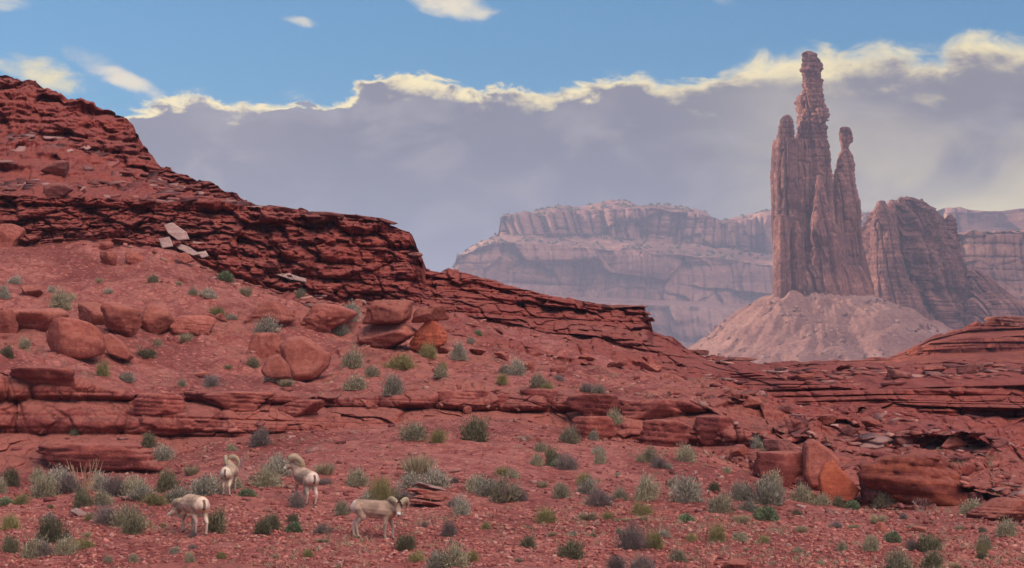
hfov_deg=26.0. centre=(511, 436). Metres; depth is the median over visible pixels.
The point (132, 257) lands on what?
boulder
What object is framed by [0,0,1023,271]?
sky
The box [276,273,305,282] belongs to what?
rock slab
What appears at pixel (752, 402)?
tumbled block
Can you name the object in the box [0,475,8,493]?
sagebrush
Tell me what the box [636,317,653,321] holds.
rock plate
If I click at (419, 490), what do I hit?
rock plate
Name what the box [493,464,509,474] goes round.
rabbitbrush
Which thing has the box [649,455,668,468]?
dry shrub
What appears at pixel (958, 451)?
rubble
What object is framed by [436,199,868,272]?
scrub
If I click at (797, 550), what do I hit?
sagebrush
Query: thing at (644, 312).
rock plate
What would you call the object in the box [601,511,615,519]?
rabbitbrush
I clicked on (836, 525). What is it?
dry shrub
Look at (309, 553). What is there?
rabbitbrush
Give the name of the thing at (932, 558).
desert bush
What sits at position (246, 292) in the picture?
grass tuft
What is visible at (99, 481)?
saltbush
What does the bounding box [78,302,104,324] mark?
boulder
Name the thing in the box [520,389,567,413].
ledge block
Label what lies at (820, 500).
sagebrush
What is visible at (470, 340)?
saltbush
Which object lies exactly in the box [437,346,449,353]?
tumbled block
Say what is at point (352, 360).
sagebrush
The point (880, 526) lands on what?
boulder
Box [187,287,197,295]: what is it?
sagebrush
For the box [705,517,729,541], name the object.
rabbitbrush
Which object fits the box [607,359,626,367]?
tumbled block
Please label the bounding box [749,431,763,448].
saltbush
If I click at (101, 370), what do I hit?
rabbitbrush
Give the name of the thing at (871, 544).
sagebrush
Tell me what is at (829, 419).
tumbled block
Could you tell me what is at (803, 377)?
tumbled block
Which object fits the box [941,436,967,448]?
tumbled block
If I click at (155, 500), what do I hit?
rabbitbrush
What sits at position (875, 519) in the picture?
grass tuft
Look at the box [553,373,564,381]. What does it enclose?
dry shrub
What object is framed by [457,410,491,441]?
desert bush
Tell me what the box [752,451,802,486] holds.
ledge block
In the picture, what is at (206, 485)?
saltbush
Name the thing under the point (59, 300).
sagebrush
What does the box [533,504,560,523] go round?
rabbitbrush
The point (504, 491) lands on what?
dead bush
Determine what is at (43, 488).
sagebrush
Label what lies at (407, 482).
saltbush
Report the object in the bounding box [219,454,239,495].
bighorn ram
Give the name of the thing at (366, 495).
saltbush
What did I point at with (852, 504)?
cushion plant
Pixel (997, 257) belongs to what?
rim wall
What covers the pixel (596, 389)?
saltbush
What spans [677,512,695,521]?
cushion plant
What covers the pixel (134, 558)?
sagebrush
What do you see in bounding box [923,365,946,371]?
tumbled block
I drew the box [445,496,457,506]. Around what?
dry shrub
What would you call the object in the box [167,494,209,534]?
bighorn ram
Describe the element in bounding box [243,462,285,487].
sagebrush
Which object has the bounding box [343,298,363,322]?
saltbush
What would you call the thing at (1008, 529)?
sagebrush
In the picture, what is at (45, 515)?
dry shrub
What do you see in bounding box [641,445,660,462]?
sagebrush
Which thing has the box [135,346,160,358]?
desert bush
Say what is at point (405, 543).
desert bush
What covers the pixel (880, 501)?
sagebrush
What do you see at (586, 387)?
dry shrub
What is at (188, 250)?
rock slab
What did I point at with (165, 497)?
grass tuft
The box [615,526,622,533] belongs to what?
saltbush
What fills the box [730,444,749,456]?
tumbled block
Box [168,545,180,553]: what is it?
saltbush
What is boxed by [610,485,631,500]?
sagebrush
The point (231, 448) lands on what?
sagebrush
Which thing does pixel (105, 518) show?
dry shrub
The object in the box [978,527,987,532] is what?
sagebrush
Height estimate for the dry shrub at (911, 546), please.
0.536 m
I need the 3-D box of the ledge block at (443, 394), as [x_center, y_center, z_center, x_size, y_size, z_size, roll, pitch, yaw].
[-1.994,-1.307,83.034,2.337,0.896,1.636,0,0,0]
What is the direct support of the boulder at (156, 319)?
on the hillside
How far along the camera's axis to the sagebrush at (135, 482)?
63.92 m
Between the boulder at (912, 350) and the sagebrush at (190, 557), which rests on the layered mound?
the boulder at (912, 350)
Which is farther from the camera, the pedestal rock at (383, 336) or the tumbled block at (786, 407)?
the pedestal rock at (383, 336)
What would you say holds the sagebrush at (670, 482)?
on the hillside
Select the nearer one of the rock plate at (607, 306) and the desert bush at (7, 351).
the desert bush at (7, 351)
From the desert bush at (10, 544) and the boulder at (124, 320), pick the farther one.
the boulder at (124, 320)
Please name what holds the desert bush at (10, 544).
on the hillside
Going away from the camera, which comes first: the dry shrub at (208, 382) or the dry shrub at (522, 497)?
the dry shrub at (522, 497)
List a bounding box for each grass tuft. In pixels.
[62,291,78,301]
[82,531,93,537]
[95,277,104,282]
[152,338,162,345]
[162,489,175,502]
[178,333,193,341]
[182,465,200,475]
[224,364,233,368]
[238,286,253,296]
[276,378,294,386]
[313,461,335,474]
[314,538,329,541]
[397,452,437,477]
[537,480,549,487]
[547,532,557,535]
[574,512,599,520]
[639,516,651,520]
[731,514,753,522]
[794,525,809,532]
[847,524,858,528]
[868,512,888,523]
[947,562,960,567]
[954,524,964,530]
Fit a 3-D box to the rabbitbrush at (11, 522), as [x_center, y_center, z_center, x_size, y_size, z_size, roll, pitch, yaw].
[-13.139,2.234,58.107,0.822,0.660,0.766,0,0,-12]
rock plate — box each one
[265,205,303,211]
[300,211,343,216]
[344,214,381,221]
[375,217,397,224]
[407,252,422,257]
[407,487,440,494]
[409,499,440,505]
[412,482,445,489]
[413,494,449,500]
[598,304,615,308]
[610,305,647,308]
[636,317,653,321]
[639,311,651,314]
[689,350,708,354]
[728,357,757,360]
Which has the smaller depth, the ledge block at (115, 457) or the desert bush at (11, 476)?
the desert bush at (11, 476)
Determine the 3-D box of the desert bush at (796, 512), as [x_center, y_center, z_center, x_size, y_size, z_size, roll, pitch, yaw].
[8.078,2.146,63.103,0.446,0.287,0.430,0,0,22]
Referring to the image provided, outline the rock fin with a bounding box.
[861,196,1023,329]
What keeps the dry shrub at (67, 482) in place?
on the hillside
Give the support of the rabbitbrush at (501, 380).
on the hillside
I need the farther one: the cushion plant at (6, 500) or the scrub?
the scrub
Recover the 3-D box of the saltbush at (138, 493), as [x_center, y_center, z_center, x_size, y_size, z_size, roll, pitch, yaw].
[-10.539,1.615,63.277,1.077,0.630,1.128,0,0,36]
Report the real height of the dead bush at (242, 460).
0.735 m
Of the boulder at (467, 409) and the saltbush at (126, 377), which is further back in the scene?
the boulder at (467, 409)
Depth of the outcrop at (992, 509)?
65.23 m
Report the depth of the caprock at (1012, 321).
257.51 m
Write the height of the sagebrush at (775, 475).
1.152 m
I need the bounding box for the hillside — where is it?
[0,75,1023,567]
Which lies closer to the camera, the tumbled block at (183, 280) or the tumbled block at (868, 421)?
the tumbled block at (868, 421)
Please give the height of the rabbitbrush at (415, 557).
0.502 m
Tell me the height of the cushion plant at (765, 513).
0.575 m
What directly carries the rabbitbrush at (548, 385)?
on the hillside
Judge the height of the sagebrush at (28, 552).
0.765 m
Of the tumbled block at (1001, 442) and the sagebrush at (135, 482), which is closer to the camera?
the sagebrush at (135, 482)
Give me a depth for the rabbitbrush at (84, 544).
54.37 m
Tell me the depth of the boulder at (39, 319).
92.71 m
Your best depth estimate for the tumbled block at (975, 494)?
70.25 m
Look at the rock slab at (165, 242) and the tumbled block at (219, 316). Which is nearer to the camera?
the tumbled block at (219, 316)
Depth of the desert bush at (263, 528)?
56.24 m
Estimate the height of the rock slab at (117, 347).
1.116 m
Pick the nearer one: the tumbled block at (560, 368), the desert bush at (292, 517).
the desert bush at (292, 517)
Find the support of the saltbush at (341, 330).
on the hillside
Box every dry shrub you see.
[28,536,60,557]
[41,510,56,521]
[51,470,89,493]
[88,501,117,525]
[94,472,127,496]
[187,530,199,537]
[189,543,198,548]
[201,373,224,387]
[244,422,276,447]
[286,488,306,508]
[313,523,333,534]
[318,476,334,484]
[389,483,416,502]
[439,519,458,537]
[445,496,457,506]
[450,477,460,483]
[497,365,508,372]
[511,488,530,501]
[551,450,579,470]
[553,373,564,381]
[577,485,621,507]
[578,382,593,392]
[604,552,628,567]
[611,517,652,550]
[621,551,657,567]
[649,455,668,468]
[826,520,842,527]
[898,511,908,518]
[903,535,921,550]
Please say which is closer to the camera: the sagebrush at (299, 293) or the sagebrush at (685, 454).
the sagebrush at (685, 454)
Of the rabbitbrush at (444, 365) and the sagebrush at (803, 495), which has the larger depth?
the rabbitbrush at (444, 365)
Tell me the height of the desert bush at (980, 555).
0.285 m
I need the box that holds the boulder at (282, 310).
[243,300,295,325]
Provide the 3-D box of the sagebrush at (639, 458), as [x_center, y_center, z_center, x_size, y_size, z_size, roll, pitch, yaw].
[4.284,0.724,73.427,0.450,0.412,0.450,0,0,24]
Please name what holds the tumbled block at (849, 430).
on the hillside
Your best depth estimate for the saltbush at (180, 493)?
62.28 m
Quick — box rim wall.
[957,230,1023,301]
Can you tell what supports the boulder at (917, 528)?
on the hillside
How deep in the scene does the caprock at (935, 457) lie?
71.01 m
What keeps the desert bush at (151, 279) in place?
on the hillside
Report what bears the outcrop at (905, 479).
on the hillside
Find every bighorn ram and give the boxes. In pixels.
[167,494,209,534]
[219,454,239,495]
[283,453,319,505]
[349,496,408,537]
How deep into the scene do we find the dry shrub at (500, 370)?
94.73 m
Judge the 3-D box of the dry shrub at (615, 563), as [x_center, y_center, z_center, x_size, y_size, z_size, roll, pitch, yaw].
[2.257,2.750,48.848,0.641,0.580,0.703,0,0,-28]
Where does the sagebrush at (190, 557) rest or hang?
on the hillside
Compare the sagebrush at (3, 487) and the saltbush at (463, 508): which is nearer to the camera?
the saltbush at (463, 508)
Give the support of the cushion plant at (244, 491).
on the hillside
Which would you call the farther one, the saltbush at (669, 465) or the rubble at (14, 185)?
the rubble at (14, 185)
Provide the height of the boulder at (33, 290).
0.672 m
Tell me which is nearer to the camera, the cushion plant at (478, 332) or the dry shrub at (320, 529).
the dry shrub at (320, 529)
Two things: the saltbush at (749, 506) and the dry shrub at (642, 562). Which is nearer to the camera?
the dry shrub at (642, 562)
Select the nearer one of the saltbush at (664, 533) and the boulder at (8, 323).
the saltbush at (664, 533)
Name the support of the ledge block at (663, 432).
on the hillside
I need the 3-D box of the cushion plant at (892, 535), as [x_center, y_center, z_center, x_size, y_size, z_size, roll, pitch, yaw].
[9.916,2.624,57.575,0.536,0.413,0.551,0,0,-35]
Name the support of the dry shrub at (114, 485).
on the hillside
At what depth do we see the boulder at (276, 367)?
84.23 m
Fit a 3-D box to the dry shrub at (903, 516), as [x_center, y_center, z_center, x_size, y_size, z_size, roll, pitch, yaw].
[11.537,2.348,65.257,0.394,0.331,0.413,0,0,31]
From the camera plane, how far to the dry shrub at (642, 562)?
47.17 m
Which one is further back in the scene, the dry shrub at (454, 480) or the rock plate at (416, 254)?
the rock plate at (416, 254)
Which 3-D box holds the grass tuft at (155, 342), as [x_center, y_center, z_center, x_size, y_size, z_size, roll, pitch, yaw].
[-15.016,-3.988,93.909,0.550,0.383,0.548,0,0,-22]
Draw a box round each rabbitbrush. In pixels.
[0,511,24,530]
[13,491,31,504]
[70,536,99,548]
[83,511,93,520]
[93,354,112,377]
[137,489,171,506]
[208,304,227,316]
[214,552,226,558]
[299,546,314,557]
[365,472,402,499]
[378,352,423,370]
[407,547,426,562]
[417,338,438,359]
[428,428,448,443]
[438,361,447,369]
[466,549,479,561]
[480,518,491,529]
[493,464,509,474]
[496,371,509,385]
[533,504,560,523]
[539,379,555,388]
[574,469,597,484]
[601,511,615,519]
[628,497,654,515]
[644,526,666,549]
[685,530,698,541]
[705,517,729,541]
[757,533,771,542]
[975,542,990,552]
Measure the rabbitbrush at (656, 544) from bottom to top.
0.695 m
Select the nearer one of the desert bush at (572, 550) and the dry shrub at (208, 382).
the desert bush at (572, 550)
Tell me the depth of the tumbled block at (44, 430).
77.13 m
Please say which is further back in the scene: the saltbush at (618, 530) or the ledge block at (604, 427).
the ledge block at (604, 427)
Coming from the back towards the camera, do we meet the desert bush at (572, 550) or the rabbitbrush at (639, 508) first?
the rabbitbrush at (639, 508)
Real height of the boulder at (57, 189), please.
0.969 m
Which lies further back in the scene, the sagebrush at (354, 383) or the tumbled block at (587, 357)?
the tumbled block at (587, 357)
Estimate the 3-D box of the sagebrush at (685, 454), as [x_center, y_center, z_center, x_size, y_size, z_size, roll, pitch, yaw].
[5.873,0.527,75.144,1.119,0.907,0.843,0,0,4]
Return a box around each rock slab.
[104,333,133,360]
[159,237,172,247]
[164,223,188,240]
[176,244,199,255]
[176,252,194,263]
[198,251,208,257]
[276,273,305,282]
[292,275,305,281]
[818,460,858,501]
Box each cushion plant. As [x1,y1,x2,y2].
[0,496,14,506]
[217,270,234,282]
[237,488,256,496]
[284,521,302,532]
[475,330,482,335]
[548,459,559,466]
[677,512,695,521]
[752,504,779,521]
[845,500,860,509]
[884,530,902,542]
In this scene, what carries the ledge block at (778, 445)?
on the hillside
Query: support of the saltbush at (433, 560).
on the hillside
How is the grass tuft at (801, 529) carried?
on the hillside
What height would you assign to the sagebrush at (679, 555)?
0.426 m
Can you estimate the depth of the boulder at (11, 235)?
115.25 m
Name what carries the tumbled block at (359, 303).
on the hillside
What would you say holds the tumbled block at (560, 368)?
on the hillside
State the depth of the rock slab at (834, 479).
71.09 m
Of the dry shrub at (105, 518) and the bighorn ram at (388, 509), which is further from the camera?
the dry shrub at (105, 518)
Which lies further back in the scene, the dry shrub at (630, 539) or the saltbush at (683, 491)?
the saltbush at (683, 491)
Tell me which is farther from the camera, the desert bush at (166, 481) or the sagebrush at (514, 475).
the sagebrush at (514, 475)
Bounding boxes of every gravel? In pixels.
[0,502,1023,567]
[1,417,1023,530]
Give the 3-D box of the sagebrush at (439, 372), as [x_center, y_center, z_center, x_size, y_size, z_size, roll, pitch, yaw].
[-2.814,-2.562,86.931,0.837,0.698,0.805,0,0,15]
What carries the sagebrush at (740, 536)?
on the hillside
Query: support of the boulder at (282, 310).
on the hillside
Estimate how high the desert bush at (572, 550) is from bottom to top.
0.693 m
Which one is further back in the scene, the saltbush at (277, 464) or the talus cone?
the talus cone
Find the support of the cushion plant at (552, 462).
on the hillside
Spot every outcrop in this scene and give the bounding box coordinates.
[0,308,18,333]
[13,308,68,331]
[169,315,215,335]
[856,454,968,505]
[965,497,1023,521]
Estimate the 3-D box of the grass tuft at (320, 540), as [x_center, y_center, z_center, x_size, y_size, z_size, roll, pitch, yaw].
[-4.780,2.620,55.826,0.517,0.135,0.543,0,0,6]
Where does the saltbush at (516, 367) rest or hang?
on the hillside
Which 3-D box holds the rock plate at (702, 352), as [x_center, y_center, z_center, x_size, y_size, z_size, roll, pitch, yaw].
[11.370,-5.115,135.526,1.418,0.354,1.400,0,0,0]
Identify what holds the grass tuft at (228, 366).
on the hillside
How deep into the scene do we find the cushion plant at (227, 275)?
112.97 m
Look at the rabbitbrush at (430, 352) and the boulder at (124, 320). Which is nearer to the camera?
the boulder at (124, 320)
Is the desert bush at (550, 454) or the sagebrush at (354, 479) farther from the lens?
the desert bush at (550, 454)
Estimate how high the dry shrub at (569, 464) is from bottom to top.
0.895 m
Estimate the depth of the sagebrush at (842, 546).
55.38 m
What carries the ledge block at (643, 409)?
on the hillside
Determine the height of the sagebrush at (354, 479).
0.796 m
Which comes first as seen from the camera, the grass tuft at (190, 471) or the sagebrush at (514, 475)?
the sagebrush at (514, 475)
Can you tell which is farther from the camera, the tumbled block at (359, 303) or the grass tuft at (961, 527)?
the tumbled block at (359, 303)
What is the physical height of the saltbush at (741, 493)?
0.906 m
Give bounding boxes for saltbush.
[0,283,10,298]
[7,274,24,283]
[38,463,72,482]
[46,284,55,292]
[88,468,113,490]
[103,287,113,293]
[118,370,136,382]
[124,483,157,500]
[151,443,178,461]
[164,482,197,502]
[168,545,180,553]
[185,472,232,495]
[199,286,220,298]
[225,312,237,319]
[248,312,284,333]
[259,449,292,476]
[262,372,275,381]
[332,323,352,335]
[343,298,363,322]
[357,487,377,499]
[376,370,406,395]
[393,469,422,488]
[416,457,453,489]
[423,546,448,567]
[447,339,468,360]
[451,492,472,515]
[465,335,475,343]
[471,473,499,496]
[503,353,528,375]
[566,527,577,536]
[574,475,600,494]
[588,425,599,440]
[591,383,605,393]
[591,445,606,454]
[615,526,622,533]
[658,528,671,537]
[662,470,707,502]
[665,459,674,468]
[725,475,756,501]
[736,497,759,512]
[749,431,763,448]
[749,474,787,506]
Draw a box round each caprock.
[362,300,413,323]
[411,305,448,322]
[906,451,940,461]
[984,316,1023,329]
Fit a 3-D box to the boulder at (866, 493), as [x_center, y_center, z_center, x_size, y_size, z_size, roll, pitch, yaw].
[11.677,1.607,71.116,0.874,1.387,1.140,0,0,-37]
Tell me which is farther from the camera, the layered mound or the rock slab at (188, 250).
the layered mound
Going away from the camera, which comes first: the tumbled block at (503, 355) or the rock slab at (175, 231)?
the tumbled block at (503, 355)
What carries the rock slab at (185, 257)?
on the hillside
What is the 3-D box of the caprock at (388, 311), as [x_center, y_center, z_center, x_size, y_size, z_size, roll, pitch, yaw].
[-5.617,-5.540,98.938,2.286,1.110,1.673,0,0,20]
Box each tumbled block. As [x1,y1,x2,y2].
[39,428,47,433]
[179,277,186,283]
[193,372,210,377]
[215,313,224,320]
[325,287,333,292]
[347,300,362,307]
[365,401,378,408]
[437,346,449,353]
[469,347,485,354]
[494,352,508,360]
[521,361,534,369]
[550,365,565,372]
[578,353,594,360]
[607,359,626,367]
[639,362,662,371]
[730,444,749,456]
[741,396,761,408]
[776,403,793,411]
[794,373,813,380]
[817,414,836,424]
[838,425,857,436]
[861,417,883,426]
[886,369,911,378]
[894,431,917,444]
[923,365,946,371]
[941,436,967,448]
[947,387,963,395]
[956,363,985,374]
[967,491,982,503]
[980,436,1008,448]
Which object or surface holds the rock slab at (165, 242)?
on the hillside
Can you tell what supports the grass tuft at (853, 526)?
on the hillside
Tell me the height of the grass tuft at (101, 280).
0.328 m
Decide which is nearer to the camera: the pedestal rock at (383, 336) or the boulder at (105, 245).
the pedestal rock at (383, 336)
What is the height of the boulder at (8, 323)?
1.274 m
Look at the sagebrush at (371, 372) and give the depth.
88.77 m
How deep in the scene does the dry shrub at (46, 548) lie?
53.73 m
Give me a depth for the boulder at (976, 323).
258.94 m
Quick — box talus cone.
[687,290,951,363]
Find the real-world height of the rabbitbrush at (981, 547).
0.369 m
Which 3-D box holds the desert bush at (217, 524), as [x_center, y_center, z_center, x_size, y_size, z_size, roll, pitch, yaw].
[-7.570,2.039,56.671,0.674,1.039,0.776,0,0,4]
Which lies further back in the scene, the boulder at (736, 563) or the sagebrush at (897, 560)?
the sagebrush at (897, 560)
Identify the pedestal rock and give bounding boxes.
[356,323,416,348]
[409,321,446,352]
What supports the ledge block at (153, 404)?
on the hillside
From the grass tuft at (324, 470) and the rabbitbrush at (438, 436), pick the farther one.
the rabbitbrush at (438, 436)
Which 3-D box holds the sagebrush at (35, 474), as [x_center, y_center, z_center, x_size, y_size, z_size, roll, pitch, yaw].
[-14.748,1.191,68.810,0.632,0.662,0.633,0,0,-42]
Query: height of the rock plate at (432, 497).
0.212 m
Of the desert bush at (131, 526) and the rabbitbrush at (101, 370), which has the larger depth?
the rabbitbrush at (101, 370)
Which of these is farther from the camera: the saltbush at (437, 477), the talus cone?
the talus cone
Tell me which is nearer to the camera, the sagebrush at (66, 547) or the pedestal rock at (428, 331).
the sagebrush at (66, 547)
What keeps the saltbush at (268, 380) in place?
on the hillside
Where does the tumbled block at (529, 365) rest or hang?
on the hillside
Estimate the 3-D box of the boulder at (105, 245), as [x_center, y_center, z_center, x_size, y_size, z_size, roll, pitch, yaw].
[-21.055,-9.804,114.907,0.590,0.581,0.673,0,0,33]
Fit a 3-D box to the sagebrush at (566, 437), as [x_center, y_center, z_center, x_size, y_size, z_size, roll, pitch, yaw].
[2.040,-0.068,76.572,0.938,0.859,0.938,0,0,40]
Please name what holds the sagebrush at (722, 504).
on the hillside
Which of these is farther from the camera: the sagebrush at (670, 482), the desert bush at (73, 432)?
the desert bush at (73, 432)
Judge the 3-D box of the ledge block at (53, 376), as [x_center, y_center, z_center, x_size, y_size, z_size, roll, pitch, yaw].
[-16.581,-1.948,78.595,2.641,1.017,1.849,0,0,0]
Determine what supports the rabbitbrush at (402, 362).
on the hillside
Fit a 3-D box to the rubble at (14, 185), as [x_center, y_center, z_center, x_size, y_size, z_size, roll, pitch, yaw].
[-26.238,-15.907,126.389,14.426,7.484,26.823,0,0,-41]
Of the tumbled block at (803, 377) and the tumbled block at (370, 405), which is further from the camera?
the tumbled block at (803, 377)
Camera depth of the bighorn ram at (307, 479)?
63.13 m
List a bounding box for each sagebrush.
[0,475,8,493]
[17,336,32,348]
[17,532,51,559]
[25,464,63,497]
[26,465,45,482]
[48,285,73,310]
[50,535,81,555]
[91,481,116,505]
[103,553,112,562]
[107,499,152,527]
[119,472,152,496]
[128,553,139,562]
[177,379,186,386]
[183,551,194,562]
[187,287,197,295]
[225,442,237,450]
[225,475,244,488]
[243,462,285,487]
[293,284,307,297]
[333,498,350,515]
[338,344,367,368]
[338,372,368,390]
[343,464,372,486]
[361,363,381,376]
[392,415,429,441]
[433,364,449,378]
[437,537,473,567]
[463,472,486,491]
[487,471,524,501]
[500,468,521,478]
[528,370,547,387]
[528,452,544,465]
[533,439,548,451]
[550,474,573,498]
[557,422,585,443]
[593,449,608,463]
[607,406,625,424]
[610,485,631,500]
[630,469,662,501]
[635,453,648,461]
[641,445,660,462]
[665,473,676,487]
[666,546,688,562]
[672,440,696,461]
[702,488,737,513]
[722,465,731,473]
[731,531,750,541]
[762,468,783,491]
[785,482,816,502]
[791,546,803,552]
[812,492,831,504]
[815,559,824,565]
[836,539,848,550]
[860,531,880,550]
[867,490,896,508]
[880,546,916,567]
[955,497,983,514]
[971,530,994,549]
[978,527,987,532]
[989,514,1019,537]
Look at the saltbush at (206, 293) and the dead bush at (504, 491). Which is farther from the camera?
the saltbush at (206, 293)
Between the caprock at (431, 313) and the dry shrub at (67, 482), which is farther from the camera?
the caprock at (431, 313)
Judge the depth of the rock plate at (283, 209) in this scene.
120.30 m
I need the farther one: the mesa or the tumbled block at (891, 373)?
the mesa
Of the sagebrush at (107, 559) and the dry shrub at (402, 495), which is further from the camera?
the dry shrub at (402, 495)
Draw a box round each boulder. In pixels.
[0,224,25,247]
[21,285,42,296]
[41,160,69,177]
[43,182,72,197]
[46,317,106,358]
[70,508,86,515]
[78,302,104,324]
[99,242,113,249]
[100,251,116,265]
[100,301,141,336]
[125,251,143,264]
[140,303,173,334]
[243,300,295,325]
[246,332,281,357]
[261,354,291,379]
[279,336,330,380]
[300,303,357,332]
[463,406,471,413]
[720,558,751,567]
[802,439,839,487]
[858,477,882,504]
[874,522,886,531]
[907,346,923,355]
[907,526,926,531]
[964,321,980,327]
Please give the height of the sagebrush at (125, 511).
0.864 m
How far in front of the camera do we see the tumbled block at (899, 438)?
80.80 m
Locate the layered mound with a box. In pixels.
[785,322,1023,365]
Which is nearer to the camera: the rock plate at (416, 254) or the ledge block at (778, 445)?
the ledge block at (778, 445)
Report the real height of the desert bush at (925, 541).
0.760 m
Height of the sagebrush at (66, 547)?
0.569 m
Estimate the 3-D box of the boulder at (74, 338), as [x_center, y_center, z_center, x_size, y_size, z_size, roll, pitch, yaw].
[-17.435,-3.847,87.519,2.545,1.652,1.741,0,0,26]
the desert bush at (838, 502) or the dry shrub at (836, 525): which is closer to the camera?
the dry shrub at (836, 525)
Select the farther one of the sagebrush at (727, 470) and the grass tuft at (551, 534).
the sagebrush at (727, 470)
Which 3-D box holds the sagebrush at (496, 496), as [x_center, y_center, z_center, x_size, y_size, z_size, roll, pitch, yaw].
[-0.172,1.479,63.199,1.109,1.023,1.472,0,0,14]
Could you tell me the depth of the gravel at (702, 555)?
55.80 m
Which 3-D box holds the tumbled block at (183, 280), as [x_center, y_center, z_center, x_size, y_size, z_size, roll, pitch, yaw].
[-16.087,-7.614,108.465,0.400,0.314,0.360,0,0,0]
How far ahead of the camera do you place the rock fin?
1251.85 m
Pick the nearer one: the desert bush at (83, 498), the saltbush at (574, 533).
the saltbush at (574, 533)
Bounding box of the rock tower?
[770,51,874,297]
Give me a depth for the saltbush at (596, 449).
74.45 m
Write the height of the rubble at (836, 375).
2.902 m
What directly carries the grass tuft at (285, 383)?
on the hillside
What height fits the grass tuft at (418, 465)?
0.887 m
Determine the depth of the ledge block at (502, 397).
82.94 m
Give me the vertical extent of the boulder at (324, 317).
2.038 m
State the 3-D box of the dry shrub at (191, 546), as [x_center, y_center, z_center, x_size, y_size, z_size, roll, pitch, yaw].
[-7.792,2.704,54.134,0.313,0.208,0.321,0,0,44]
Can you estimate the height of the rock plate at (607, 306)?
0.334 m
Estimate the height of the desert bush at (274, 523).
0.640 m
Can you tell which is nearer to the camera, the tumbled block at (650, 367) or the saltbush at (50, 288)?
the saltbush at (50, 288)
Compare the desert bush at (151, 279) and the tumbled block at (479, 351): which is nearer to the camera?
the tumbled block at (479, 351)
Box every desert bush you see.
[0,344,17,357]
[0,465,22,486]
[0,528,20,553]
[33,512,75,544]
[68,479,95,508]
[70,428,81,435]
[118,508,151,535]
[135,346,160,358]
[140,430,161,447]
[146,273,159,282]
[153,467,184,492]
[203,496,228,533]
[246,354,261,367]
[253,514,275,534]
[263,509,282,529]
[284,511,300,523]
[394,530,419,550]
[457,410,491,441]
[517,532,538,547]
[539,438,561,465]
[556,537,586,559]
[706,481,720,491]
[791,508,802,514]
[831,494,846,507]
[913,525,943,552]
[916,544,946,567]
[975,549,991,559]
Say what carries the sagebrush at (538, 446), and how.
on the hillside
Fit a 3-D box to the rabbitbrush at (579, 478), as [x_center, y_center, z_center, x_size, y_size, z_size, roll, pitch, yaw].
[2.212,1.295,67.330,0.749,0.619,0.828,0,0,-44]
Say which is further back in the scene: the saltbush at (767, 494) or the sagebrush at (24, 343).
the sagebrush at (24, 343)
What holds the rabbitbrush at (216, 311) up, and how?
on the hillside
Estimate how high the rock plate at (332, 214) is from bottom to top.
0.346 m
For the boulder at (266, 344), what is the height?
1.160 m
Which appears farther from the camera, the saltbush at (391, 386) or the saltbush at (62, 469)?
the saltbush at (391, 386)
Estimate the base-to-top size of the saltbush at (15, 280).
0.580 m
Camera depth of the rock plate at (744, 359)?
129.02 m
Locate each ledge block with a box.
[9,367,76,389]
[35,442,162,471]
[132,392,184,415]
[201,391,274,411]
[278,399,324,416]
[434,389,488,401]
[497,393,515,411]
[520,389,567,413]
[566,394,621,416]
[570,416,616,439]
[619,399,688,419]
[637,419,691,446]
[693,415,734,445]
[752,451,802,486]
[763,439,796,451]
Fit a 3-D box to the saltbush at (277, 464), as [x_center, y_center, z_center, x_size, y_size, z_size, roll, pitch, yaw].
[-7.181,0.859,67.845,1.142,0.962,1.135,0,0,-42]
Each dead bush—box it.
[235,458,267,479]
[498,486,513,502]
[911,498,933,511]
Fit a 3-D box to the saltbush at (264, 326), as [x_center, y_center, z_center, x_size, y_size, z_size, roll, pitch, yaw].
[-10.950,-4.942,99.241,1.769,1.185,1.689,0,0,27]
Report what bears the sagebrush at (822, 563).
on the hillside
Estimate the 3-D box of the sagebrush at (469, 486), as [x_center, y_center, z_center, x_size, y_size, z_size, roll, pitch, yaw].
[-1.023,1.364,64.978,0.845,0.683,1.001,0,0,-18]
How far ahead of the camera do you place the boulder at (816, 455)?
73.17 m
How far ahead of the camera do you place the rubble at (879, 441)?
81.16 m
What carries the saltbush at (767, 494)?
on the hillside
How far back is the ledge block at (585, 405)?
81.35 m
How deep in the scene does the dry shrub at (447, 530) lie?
56.54 m
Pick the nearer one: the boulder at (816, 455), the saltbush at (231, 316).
the boulder at (816, 455)
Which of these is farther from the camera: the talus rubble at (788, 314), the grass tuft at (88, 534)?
the talus rubble at (788, 314)
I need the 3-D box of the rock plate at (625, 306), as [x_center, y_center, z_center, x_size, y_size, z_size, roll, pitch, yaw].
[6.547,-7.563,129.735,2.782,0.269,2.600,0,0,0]
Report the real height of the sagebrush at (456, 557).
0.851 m
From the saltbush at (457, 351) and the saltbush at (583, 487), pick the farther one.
the saltbush at (457, 351)
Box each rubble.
[0,128,266,208]
[0,241,1023,497]
[195,263,502,333]
[657,374,1023,497]
[695,298,950,362]
[695,353,1023,387]
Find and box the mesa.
[453,199,1023,347]
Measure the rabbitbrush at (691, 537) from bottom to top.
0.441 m

